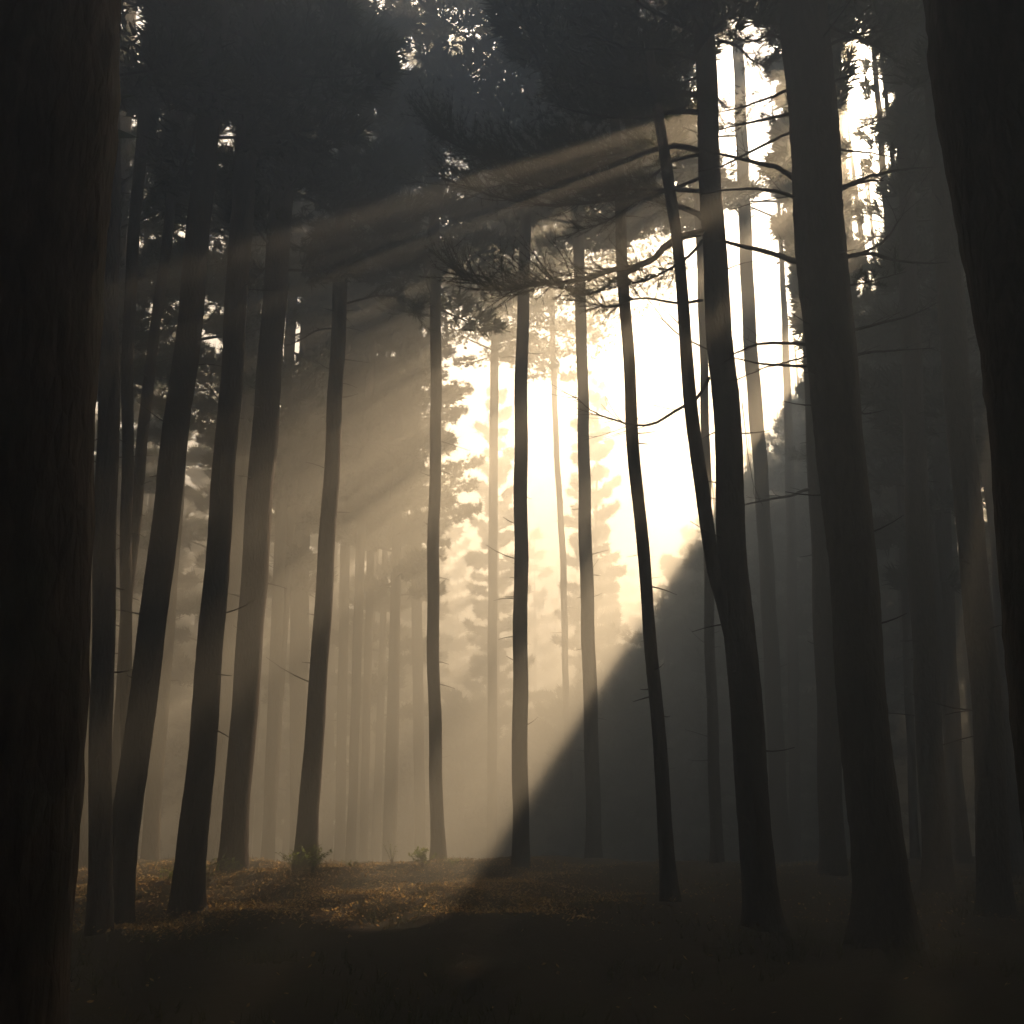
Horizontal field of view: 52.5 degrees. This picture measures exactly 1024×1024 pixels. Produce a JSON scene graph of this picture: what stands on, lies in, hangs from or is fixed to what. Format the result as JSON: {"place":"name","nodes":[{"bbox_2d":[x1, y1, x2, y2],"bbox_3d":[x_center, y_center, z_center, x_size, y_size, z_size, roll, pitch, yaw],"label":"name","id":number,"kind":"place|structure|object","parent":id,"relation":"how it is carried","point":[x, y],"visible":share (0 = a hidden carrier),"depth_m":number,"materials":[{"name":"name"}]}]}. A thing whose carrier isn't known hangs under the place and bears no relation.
{"place":"outdoors","nodes":[
{"label":"outdoors","id":0,"kind":"place"},
{"bbox_2d":[94,0,985,860],"label":"sky","id":1,"kind":"structure","parent":0,"point":[665,460],"materials":[{"name":"white"}]},
{"bbox_2d":[69,854,1023,1023],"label":"ground","id":2,"kind":"structure","parent":0,"point":[876,988],"depth_m":10.09,"materials":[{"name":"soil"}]},
{"bbox_2d":[0,0,121,1023],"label":"pine tree","id":3,"kind":"object","parent":2,"relation":"on","point":[60,97],"visible":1,"depth_m":4.34,"materials":[{"name":"brown plant"}]},
{"bbox_2d":[116,1,156,750],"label":"pine tree","id":4,"kind":"object","parent":2,"relation":"on","point":[127,359],"visible":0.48,"depth_m":18.54,"materials":[{"name":"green plant"}]},
{"bbox_2d":[94,190,195,595],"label":"pine tree","id":5,"kind":"object","parent":2,"relation":"on","point":[146,520],"visible":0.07,"depth_m":36.14,"materials":[{"name":"green plant"}]},
{"bbox_2d":[113,301,186,855],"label":"pine tree","id":6,"kind":"object","parent":2,"relation":"on","point":[173,719],"visible":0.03,"depth_m":50.68,"materials":[{"name":"green plant"}]},
{"bbox_2d":[113,314,207,852],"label":"pine tree","id":7,"kind":"object","parent":2,"relation":"on","point":[197,473],"visible":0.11,"depth_m":56.66,"materials":[{"name":"green plant"}]},
{"bbox_2d":[114,305,208,858],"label":"pine tree","id":8,"kind":"object","parent":2,"relation":"on","point":[191,522],"visible":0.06,"depth_m":46.48,"materials":[{"name":"green plant"}]},
{"bbox_2d":[78,1,256,870],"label":"pine tree","id":9,"kind":"object","parent":2,"relation":"on","point":[151,262],"visible":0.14,"depth_m":25.16,"materials":[{"name":"green plant"}]},
{"bbox_2d":[83,0,272,936],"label":"pine tree","id":10,"kind":"object","parent":2,"relation":"on","point":[175,61],"visible":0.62,"depth_m":13.71,"materials":[{"name":"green plant"}]},
{"bbox_2d":[112,0,264,809],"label":"pine tree","id":11,"kind":"object","parent":2,"relation":"on","point":[144,420],"visible":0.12,"depth_m":20.30,"materials":[{"name":"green plant"}]},
{"bbox_2d":[162,385,214,846],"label":"pine tree","id":12,"kind":"object","parent":2,"relation":"on","point":[168,800],"visible":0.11,"depth_m":63.82,"materials":[{"name":"green plant"}]},
{"bbox_2d":[163,375,219,782],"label":"pine tree","id":13,"kind":"object","parent":2,"relation":"on","point":[182,724],"visible":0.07,"depth_m":60.67,"materials":[{"name":"green plant"}]},
{"bbox_2d":[127,117,302,860],"bbox_3d":[-9.309,-5.682,29.476,6.084,30.658,5.273,-12,-19,37],"label":"pine tree","id":14,"kind":"object","parent":2,"relation":"on","point":[150,848],"visible":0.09,"depth_m":27.69,"materials":[{"name":"green plant"}]},
{"bbox_2d":[171,231,260,797],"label":"pine tree","id":15,"kind":"object","parent":2,"relation":"on","point":[183,671],"visible":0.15,"depth_m":41.81,"materials":[{"name":"green plant"}]},
{"bbox_2d":[165,509,269,824],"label":"pine tree","id":16,"kind":"object","parent":2,"relation":"on","point":[173,749],"visible":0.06,"depth_m":49.83,"materials":[{"name":"green plant"}]},
{"bbox_2d":[173,597,289,804],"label":"pine tree","id":17,"kind":"object","parent":2,"relation":"on","point":[185,713],"visible":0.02,"depth_m":56.08,"materials":[{"name":"green plant"}]},
{"bbox_2d":[157,4,330,860],"bbox_3d":[-7.959,-4.811,32.356,5.776,31.024,5.187,0,-15,0],"label":"pine tree","id":18,"kind":"object","parent":2,"relation":"on","point":[296,280],"visible":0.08,"depth_m":30.92,"materials":[{"name":"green plant"}]},
{"bbox_2d":[112,0,408,925],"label":"pine tree","id":19,"kind":"object","parent":2,"relation":"on","point":[382,66],"visible":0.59,"depth_m":16.31,"materials":[{"name":"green plant"}]},
{"bbox_2d":[249,302,289,860],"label":"pine tree","id":20,"kind":"object","parent":2,"relation":"on","point":[264,679],"visible":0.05,"depth_m":47.20,"materials":[{"name":"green plant"}]},
{"bbox_2d":[148,0,414,915],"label":"pine tree","id":21,"kind":"object","parent":2,"relation":"on","point":[188,889],"visible":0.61,"depth_m":17.02,"materials":[{"name":"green plant"}]},
{"bbox_2d":[143,0,425,872],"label":"pine tree","id":22,"kind":"object","parent":2,"relation":"on","point":[276,225],"visible":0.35,"depth_m":21.72,"materials":[{"name":"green plant"}]},
{"bbox_2d":[195,111,375,860],"bbox_3d":[-7.563,-3.743,35.299,5.923,30.997,4.916,6,-16,-20],"label":"pine tree","id":23,"kind":"object","parent":2,"relation":"on","point":[273,715],"visible":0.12,"depth_m":34.09,"materials":[{"name":"green plant"}]},
{"bbox_2d":[255,535,334,862],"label":"pine tree","id":24,"kind":"object","parent":2,"relation":"on","point":[283,813],"visible":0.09,"depth_m":58.77,"materials":[{"name":"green plant"}]},
{"bbox_2d":[258,148,367,858],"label":"pine tree","id":25,"kind":"object","parent":2,"relation":"on","point":[299,558],"visible":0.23,"depth_m":35.48,"materials":[{"name":"green plant"}]},
{"bbox_2d":[261,148,381,861],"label":"pine tree","id":26,"kind":"object","parent":2,"relation":"on","point":[299,631],"visible":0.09,"depth_m":35.89,"materials":[{"name":"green plant"}]},
{"bbox_2d":[283,344,363,854],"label":"pine tree","id":27,"kind":"object","parent":2,"relation":"on","point":[286,710],"visible":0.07,"depth_m":56.30,"materials":[{"name":"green plant"}]},
{"bbox_2d":[285,395,363,862],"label":"pine tree","id":28,"kind":"object","parent":2,"relation":"on","point":[327,810],"visible":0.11,"depth_m":50.57,"materials":[{"name":"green plant"}]},
{"bbox_2d":[222,0,456,869],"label":"pine tree","id":29,"kind":"object","parent":2,"relation":"on","point":[383,160],"visible":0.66,"depth_m":22.99,"materials":[{"name":"green plant"}]},
{"bbox_2d":[288,126,422,860],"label":"pine tree","id":30,"kind":"object","parent":2,"relation":"on","point":[340,817],"visible":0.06,"depth_m":37.99,"materials":[{"name":"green plant"}]},
{"bbox_2d":[291,107,430,859],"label":"pine tree","id":31,"kind":"object","parent":2,"relation":"on","point":[362,497],"visible":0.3,"depth_m":37.26,"materials":[{"name":"green plant"}]},
{"bbox_2d":[329,355,425,859],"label":"pine tree","id":32,"kind":"object","parent":2,"relation":"on","point":[334,677],"visible":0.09,"depth_m":47.75,"materials":[{"name":"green plant"}]},
{"bbox_2d":[309,314,447,861],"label":"pine tree","id":33,"kind":"object","parent":2,"relation":"on","point":[381,606],"visible":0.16,"depth_m":43.02,"materials":[{"name":"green plant"}]},
{"bbox_2d":[338,188,450,860],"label":"pine tree","id":34,"kind":"object","parent":2,"relation":"on","point":[364,790],"visible":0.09,"depth_m":39.06,"materials":[{"name":"green plant"}]},
{"bbox_2d":[369,547,427,859],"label":"pine tree","id":35,"kind":"object","parent":2,"relation":"on","point":[407,689],"visible":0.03,"depth_m":62.52,"materials":[{"name":"green plant"}]},
{"bbox_2d":[335,174,466,861],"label":"pine tree","id":36,"kind":"object","parent":2,"relation":"on","point":[414,566],"visible":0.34,"depth_m":38.16,"materials":[{"name":"green plant"}]},
{"bbox_2d":[333,706,469,861],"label":"pine tree","id":37,"kind":"object","parent":2,"relation":"on","point":[405,777],"visible":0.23,"depth_m":53.47,"materials":[{"name":"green plant"}]},
{"bbox_2d":[369,386,454,851],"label":"pine tree","id":38,"kind":"object","parent":2,"relation":"on","point":[406,616],"visible":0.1,"depth_m":58.96,"materials":[{"name":"green plant"}]},
{"bbox_2d":[369,193,487,859],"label":"pine tree","id":39,"kind":"object","parent":2,"relation":"on","point":[465,511],"visible":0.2,"depth_m":42.45,"materials":[{"name":"green plant"}]},
{"bbox_2d":[402,449,454,697],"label":"pine tree","id":40,"kind":"object","parent":2,"relation":"on","point":[445,639],"visible":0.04,"depth_m":69.29,"materials":[{"name":"green plant"}]},
{"bbox_2d":[324,0,549,862],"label":"pine tree","id":41,"kind":"object","parent":2,"relation":"on","point":[455,212],"visible":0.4,"depth_m":27.92,"materials":[{"name":"green plant"}]},
{"bbox_2d":[359,10,515,757],"bbox_3d":[-2.955,-4.211,41.022,6.757,35.994,7.629,0,-15,0],"label":"pine tree","id":42,"kind":"object","parent":2,"relation":"on","point":[424,227],"visible":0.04,"depth_m":42.06,"materials":[{"name":"green plant"}]},
{"bbox_2d":[397,697,512,858],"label":"pine tree","id":43,"kind":"object","parent":2,"relation":"on","point":[468,813],"visible":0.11,"depth_m":55.08,"materials":[{"name":"green plant"}]},
{"bbox_2d":[401,683,512,861],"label":"pine tree","id":44,"kind":"object","parent":2,"relation":"on","point":[460,725],"visible":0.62,"depth_m":52.18,"materials":[{"name":"green plant"}]},
{"bbox_2d":[461,387,513,787],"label":"pine tree","id":45,"kind":"object","parent":2,"relation":"on","point":[474,686],"visible":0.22,"depth_m":66.59,"materials":[{"name":"green plant"}]},
{"bbox_2d":[426,158,562,857],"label":"pine tree","id":46,"kind":"object","parent":2,"relation":"on","point":[494,352],"visible":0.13,"depth_m":45.77,"materials":[{"name":"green plant"}]},
{"bbox_2d":[446,385,544,830],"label":"pine tree","id":47,"kind":"object","parent":2,"relation":"on","point":[475,559],"visible":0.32,"depth_m":61.23,"materials":[{"name":"green plant"}]},
{"bbox_2d":[468,757,547,856],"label":"pine tree","id":48,"kind":"object","parent":2,"relation":"on","point":[505,767],"visible":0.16,"depth_m":54.99,"materials":[{"name":"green plant"}]},
{"bbox_2d":[441,73,602,615],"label":"pine tree","id":49,"kind":"object","parent":2,"relation":"on","point":[550,303],"visible":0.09,"depth_m":44.17,"materials":[{"name":"green plant"}]},
{"bbox_2d":[411,0,652,868],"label":"pine tree","id":50,"kind":"object","parent":2,"relation":"on","point":[527,219],"visible":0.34,"depth_m":26.37,"materials":[{"name":"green plant"}]},
{"bbox_2d":[503,686,578,856],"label":"pine tree","id":51,"kind":"object","parent":2,"relation":"on","point":[539,823],"visible":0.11,"depth_m":54.21,"materials":[{"name":"green plant"}]},
{"bbox_2d":[113,85,974,835],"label":"trees","id":52,"kind":"object","parent":2,"relation":"on","point":[547,649],"visible":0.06,"depth_m":91.78,"materials":[{"name":"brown wood"}]},
{"bbox_2d":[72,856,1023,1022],"bbox_3d":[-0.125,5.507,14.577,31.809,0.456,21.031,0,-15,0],"label":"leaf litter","id":53,"kind":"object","parent":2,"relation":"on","point":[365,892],"visible":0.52,"depth_m":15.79,"materials":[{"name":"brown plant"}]},
{"bbox_2d":[478,216,619,857],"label":"pine tree","id":54,"kind":"object","parent":2,"relation":"on","point":[553,367],"visible":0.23,"depth_m":48.20,"materials":[{"name":"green plant"}]},
{"bbox_2d":[143,515,974,861],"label":"surrounding woods","id":55,"kind":"object","parent":2,"relation":"on","point":[173,827],"visible":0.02,"depth_m":81.05,"materials":[{"name":"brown wood"}]},
{"bbox_2d":[532,389,628,758],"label":"pine tree","id":56,"kind":"object","parent":2,"relation":"on","point":[613,571],"visible":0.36,"depth_m":59.62,"materials":[{"name":"green plant"}]},
{"bbox_2d":[498,79,662,790],"bbox_3d":[2.849,-4.673,39.800,6.982,35.436,6.311,11,-18,-34],"label":"pine tree","id":57,"kind":"object","parent":2,"relation":"on","point":[543,224],"visible":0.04,"depth_m":41.39,"materials":[{"name":"green plant"}]},
{"bbox_2d":[552,442,621,687],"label":"pine tree","id":58,"kind":"object","parent":2,"relation":"on","point":[570,560],"visible":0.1,"depth_m":70.28,"materials":[{"name":"green plant"}]},
{"bbox_2d":[484,28,691,857],"bbox_3d":[2.158,-6.271,32.606,6.531,32.960,6.649,-10,-18,33],"label":"pine tree","id":59,"kind":"object","parent":2,"relation":"on","point":[580,244],"visible":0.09,"depth_m":31.21,"materials":[{"name":"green plant"}]},
{"bbox_2d":[528,675,656,858],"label":"pine tree","id":60,"kind":"object","parent":2,"relation":"on","point":[541,776],"visible":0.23,"depth_m":48.62,"materials":[{"name":"green plant"}]},
{"bbox_2d":[571,375,630,680],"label":"pine tree","id":61,"kind":"object","parent":2,"relation":"on","point":[609,600],"visible":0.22,"depth_m":65.16,"materials":[{"name":"green plant"}]},
{"bbox_2d":[477,0,731,901],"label":"pine tree","id":62,"kind":"object","parent":2,"relation":"on","point":[509,16],"visible":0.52,"depth_m":16.76,"materials":[{"name":"green plant"}]},
{"bbox_2d":[528,664,706,861],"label":"pine tree","id":63,"kind":"object","parent":2,"relation":"on","point":[634,741],"visible":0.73,"depth_m":44.83,"materials":[{"name":"green plant"}]},
{"bbox_2d":[537,10,697,768],"bbox_3d":[3.275,-7.059,32.847,6.961,34.927,6.451,0,-15,0],"label":"pine tree","id":64,"kind":"object","parent":2,"relation":"on","point":[690,223],"visible":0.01,"depth_m":33.66,"materials":[{"name":"green plant"}]},
{"bbox_2d":[543,161,695,754],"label":"pine tree","id":65,"kind":"object","parent":2,"relation":"on","point":[597,318],"visible":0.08,"depth_m":47.01,"materials":[{"name":"green plant"}]},
{"bbox_2d":[397,0,860,931],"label":"pine tree","id":66,"kind":"object","parent":2,"relation":"on","point":[725,544],"visible":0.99,"depth_m":15.01,"materials":[{"name":"brown plant"}]},
{"bbox_2d":[569,666,702,860],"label":"pine tree","id":67,"kind":"object","parent":2,"relation":"on","point":[601,676],"visible":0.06,"depth_m":50.31,"materials":[{"name":"green plant"}]},
{"bbox_2d":[595,643,704,852],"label":"pine tree","id":68,"kind":"object","parent":2,"relation":"on","point":[620,666],"visible":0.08,"depth_m":55.70,"materials":[{"name":"green plant"}]},
{"bbox_2d":[560,0,763,862],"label":"pine tree","id":69,"kind":"object","parent":2,"relation":"on","point":[683,175],"visible":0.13,"depth_m":27.14,"materials":[{"name":"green plant"}]},
{"bbox_2d":[607,578,768,861],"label":"pine tree","id":70,"kind":"object","parent":2,"relation":"on","point":[697,817],"visible":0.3,"depth_m":49.01,"materials":[{"name":"green plant"}]},
{"bbox_2d":[653,560,734,830],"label":"pine tree","id":71,"kind":"object","parent":2,"relation":"on","point":[673,571],"visible":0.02,"depth_m":60.07,"materials":[{"name":"green plant"}]},
{"bbox_2d":[658,539,760,860],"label":"pine tree","id":72,"kind":"object","parent":2,"relation":"on","point":[700,833],"visible":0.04,"depth_m":52.71,"materials":[{"name":"green plant"}]},
{"bbox_2d":[668,534,782,859],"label":"pine tree","id":73,"kind":"object","parent":2,"relation":"on","point":[687,574],"visible":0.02,"depth_m":58.46,"materials":[{"name":"green plant"}]},
{"bbox_2d":[680,7,793,862],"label":"pine tree","id":74,"kind":"object","parent":2,"relation":"on","point":[781,834],"visible":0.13,"depth_m":33.94,"materials":[{"name":"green plant"}]},
{"bbox_2d":[664,477,811,862],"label":"pine tree","id":75,"kind":"object","parent":2,"relation":"on","point":[694,656],"visible":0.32,"depth_m":45.42,"materials":[{"name":"green plant"}]},
{"bbox_2d":[693,465,818,843],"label":"pine tree","id":76,"kind":"object","parent":2,"relation":"on","point":[810,767],"visible":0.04,"depth_m":53.11,"materials":[{"name":"green plant"}]},
{"bbox_2d":[692,454,844,862],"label":"pine tree","id":77,"kind":"object","parent":2,"relation":"on","point":[811,848],"visible":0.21,"depth_m":48.13,"materials":[{"name":"green plant"}]},
{"bbox_2d":[745,428,814,857],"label":"pine tree","id":78,"kind":"object","parent":2,"relation":"on","point":[780,588],"visible":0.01,"depth_m":58.89,"materials":[{"name":"green plant"}]},
{"bbox_2d":[722,82,842,861],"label":"pine tree","id":79,"kind":"object","parent":2,"relation":"on","point":[793,687],"visible":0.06,"depth_m":40.43,"materials":[{"name":"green plant"}]},
{"bbox_2d":[751,357,818,856],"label":"pine tree","id":80,"kind":"object","parent":2,"relation":"on","point":[776,462],"visible":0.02,"depth_m":57.73,"materials":[{"name":"green plant"}]},
{"bbox_2d":[663,0,957,950],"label":"pine tree","id":81,"kind":"object","parent":2,"relation":"on","point":[883,906],"visible":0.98,"depth_m":12.37,"materials":[{"name":"brown plant"}]},
{"bbox_2d":[760,47,868,372],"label":"pine tree","id":82,"kind":"object","parent":2,"relation":"on","point":[782,225],"visible":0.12,"depth_m":30.20,"materials":[{"name":"green plant"}]},
{"bbox_2d":[745,0,885,876],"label":"pine tree","id":83,"kind":"object","parent":2,"relation":"on","point":[832,861],"visible":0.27,"depth_m":19.94,"materials":[{"name":"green plant"}]},
{"bbox_2d":[774,44,873,415],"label":"pine tree","id":84,"kind":"object","parent":2,"relation":"on","point":[793,284],"depth_m":34.27,"materials":[{"name":"green plant"}]},
{"bbox_2d":[749,332,906,861],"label":"pine tree","id":85,"kind":"object","parent":2,"relation":"on","point":[809,733],"visible":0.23,"depth_m":48.06,"materials":[{"name":"green plant"}]},
{"bbox_2d":[784,372,894,583],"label":"pine tree","id":86,"kind":"object","parent":2,"relation":"on","point":[801,483],"visible":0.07,"depth_m":48.34,"materials":[{"name":"green plant"}]},
{"bbox_2d":[783,40,903,508],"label":"pine tree","id":87,"kind":"object","parent":2,"relation":"on","point":[794,454],"visible":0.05,"depth_m":35.81,"materials":[{"name":"green plant"}]},
{"bbox_2d":[779,415,943,858],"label":"pine tree","id":88,"kind":"object","parent":2,"relation":"on","point":[901,777],"visible":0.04,"depth_m":51.22,"materials":[{"name":"green plant"}]},
{"bbox_2d":[846,45,925,859],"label":"pine tree","id":89,"kind":"object","parent":2,"relation":"on","point":[858,210],"visible":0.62,"depth_m":28.91,"materials":[{"name":"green plant"}]},
{"bbox_2d":[839,110,933,741],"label":"pine tree","id":90,"kind":"object","parent":2,"relation":"on","point":[894,508],"visible":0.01,"depth_m":36.10,"materials":[{"name":"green plant"}]},
{"bbox_2d":[801,56,991,863],"bbox_3d":[10.508,-4.172,27.565,4.814,26.106,4.855,11,-18,-35],"label":"pine tree","id":91,"kind":"object","parent":2,"relation":"on","point":[889,472],"visible":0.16,"depth_m":26.06,"materials":[{"name":"green plant"}]},
{"bbox_2d":[863,185,934,856],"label":"pine tree","id":92,"kind":"object","parent":2,"relation":"on","point":[883,553],"visible":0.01,"depth_m":42.30,"materials":[{"name":"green plant"}]},
{"bbox_2d":[847,0,972,892],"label":"pine tree","id":93,"kind":"object","parent":2,"relation":"on","point":[937,869],"visible":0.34,"depth_m":19.12,"materials":[{"name":"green plant"}]},
{"bbox_2d":[863,162,962,746],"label":"pine tree","id":94,"kind":"object","parent":2,"relation":"on","point":[893,641],"visible":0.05,"depth_m":50.50,"materials":[{"name":"green plant"}]},
{"bbox_2d":[857,93,979,862],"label":"pine tree","id":95,"kind":"object","parent":2,"relation":"on","point":[943,529],"visible":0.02,"depth_m":26.58,"materials":[{"name":"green plant"}]},
{"bbox_2d":[827,0,1017,917],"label":"pine tree","id":96,"kind":"object","parent":2,"relation":"on","point":[994,888],"visible":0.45,"depth_m":15.37,"materials":[{"name":"brown plant"}]},
{"bbox_2d":[874,173,993,753],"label":"pine tree","id":97,"kind":"object","parent":2,"relation":"on","point":[894,611],"visible":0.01,"depth_m":47.08,"materials":[{"name":"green plant"}]},
{"bbox_2d":[854,0,1023,877],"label":"pine tree","id":98,"kind":"object","parent":2,"relation":"on","point":[880,390],"visible":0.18,"depth_m":22.42,"materials":[{"name":"green plant"}]},
{"bbox_2d":[926,331,1012,748],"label":"pine tree","id":99,"kind":"object","parent":2,"relation":"on","point":[997,603],"depth_m":28.38,"materials":[{"name":"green plant"}]},
{"bbox_2d":[927,354,1014,762],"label":"pine tree","id":100,"kind":"object","parent":2,"relation":"on","point":[955,554],"visible":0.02,"depth_m":38.07,"materials":[{"name":"green plant"}]},
{"bbox_2d":[923,0,1023,841],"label":"pine tree","id":101,"kind":"object","parent":2,"relation":"on","point":[975,56],"visible":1,"depth_m":6.04,"materials":[{"name":"brown plant"}]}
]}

